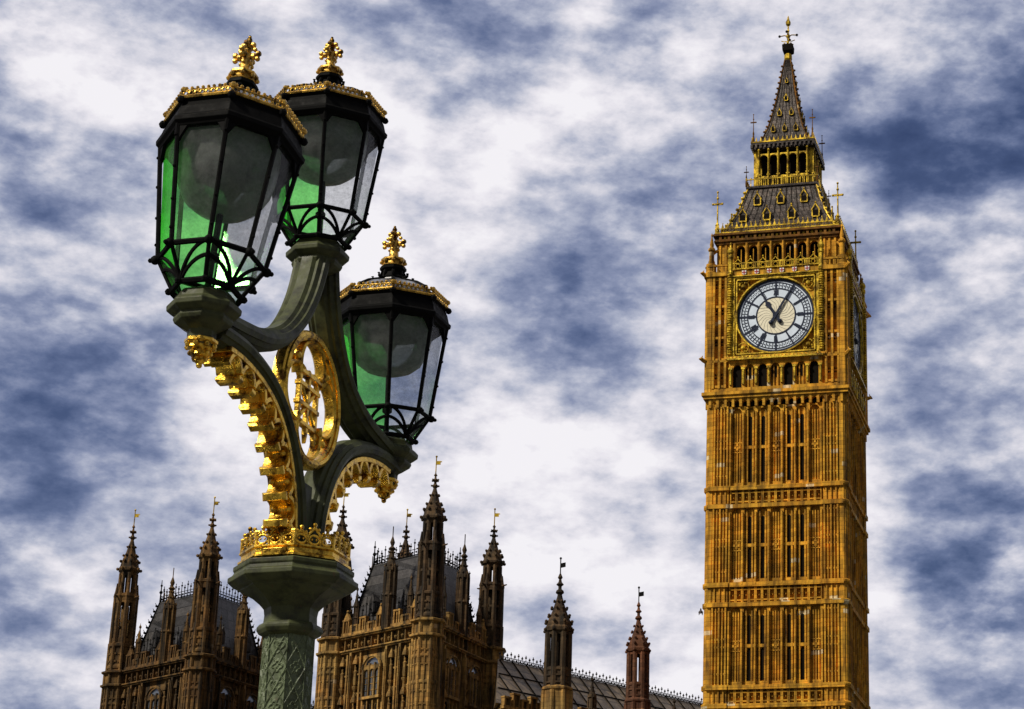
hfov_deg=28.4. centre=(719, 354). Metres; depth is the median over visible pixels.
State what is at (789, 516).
slit window
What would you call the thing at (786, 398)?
clock tower
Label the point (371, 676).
window
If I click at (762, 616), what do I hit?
slit window
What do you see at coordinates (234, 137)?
street lamp
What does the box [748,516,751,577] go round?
slit window
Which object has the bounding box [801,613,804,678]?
slit window
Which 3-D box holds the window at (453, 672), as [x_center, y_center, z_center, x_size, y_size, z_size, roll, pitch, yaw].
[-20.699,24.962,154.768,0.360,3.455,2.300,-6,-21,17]
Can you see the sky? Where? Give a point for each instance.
(555, 170)
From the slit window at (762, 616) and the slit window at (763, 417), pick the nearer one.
the slit window at (762, 616)
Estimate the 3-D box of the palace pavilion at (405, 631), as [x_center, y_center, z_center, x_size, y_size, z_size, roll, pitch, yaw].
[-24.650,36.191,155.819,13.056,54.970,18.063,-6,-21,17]
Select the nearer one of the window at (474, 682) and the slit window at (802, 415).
the slit window at (802, 415)
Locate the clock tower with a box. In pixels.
[699,16,872,708]
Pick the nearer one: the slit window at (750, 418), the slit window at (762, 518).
the slit window at (762, 518)
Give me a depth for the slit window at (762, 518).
149.43 m
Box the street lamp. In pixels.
[148,35,451,708]
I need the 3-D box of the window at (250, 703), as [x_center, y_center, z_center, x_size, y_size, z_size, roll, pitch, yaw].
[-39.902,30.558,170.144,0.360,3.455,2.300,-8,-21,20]
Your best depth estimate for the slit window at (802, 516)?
148.77 m
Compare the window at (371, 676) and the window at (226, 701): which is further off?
the window at (226, 701)
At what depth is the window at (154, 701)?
167.14 m
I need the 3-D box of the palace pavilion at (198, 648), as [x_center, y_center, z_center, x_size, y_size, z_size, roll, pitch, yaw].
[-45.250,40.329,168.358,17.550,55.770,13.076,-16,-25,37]
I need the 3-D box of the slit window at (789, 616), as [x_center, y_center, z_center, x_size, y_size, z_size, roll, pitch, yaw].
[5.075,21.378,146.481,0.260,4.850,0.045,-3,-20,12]
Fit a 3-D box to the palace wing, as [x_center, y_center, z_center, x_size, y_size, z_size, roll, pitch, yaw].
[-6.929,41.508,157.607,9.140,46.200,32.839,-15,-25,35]
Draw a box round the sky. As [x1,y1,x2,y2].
[0,0,1023,708]
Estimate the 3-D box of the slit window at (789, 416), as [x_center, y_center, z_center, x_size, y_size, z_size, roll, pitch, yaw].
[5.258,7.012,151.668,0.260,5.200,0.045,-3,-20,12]
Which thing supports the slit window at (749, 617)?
in the clock tower
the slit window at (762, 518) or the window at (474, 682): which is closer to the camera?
the slit window at (762, 518)
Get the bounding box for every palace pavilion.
[100,497,262,708]
[314,456,506,708]
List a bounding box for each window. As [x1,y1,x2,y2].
[144,686,162,708]
[219,686,234,708]
[244,693,257,708]
[358,654,382,700]
[445,655,460,701]
[466,664,481,708]
[747,615,750,680]
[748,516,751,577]
[749,416,751,481]
[761,516,764,577]
[761,615,763,679]
[762,416,764,480]
[787,614,790,678]
[788,414,790,479]
[788,515,790,576]
[801,414,803,478]
[801,514,803,575]
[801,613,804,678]
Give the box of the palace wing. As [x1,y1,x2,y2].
[492,557,702,708]

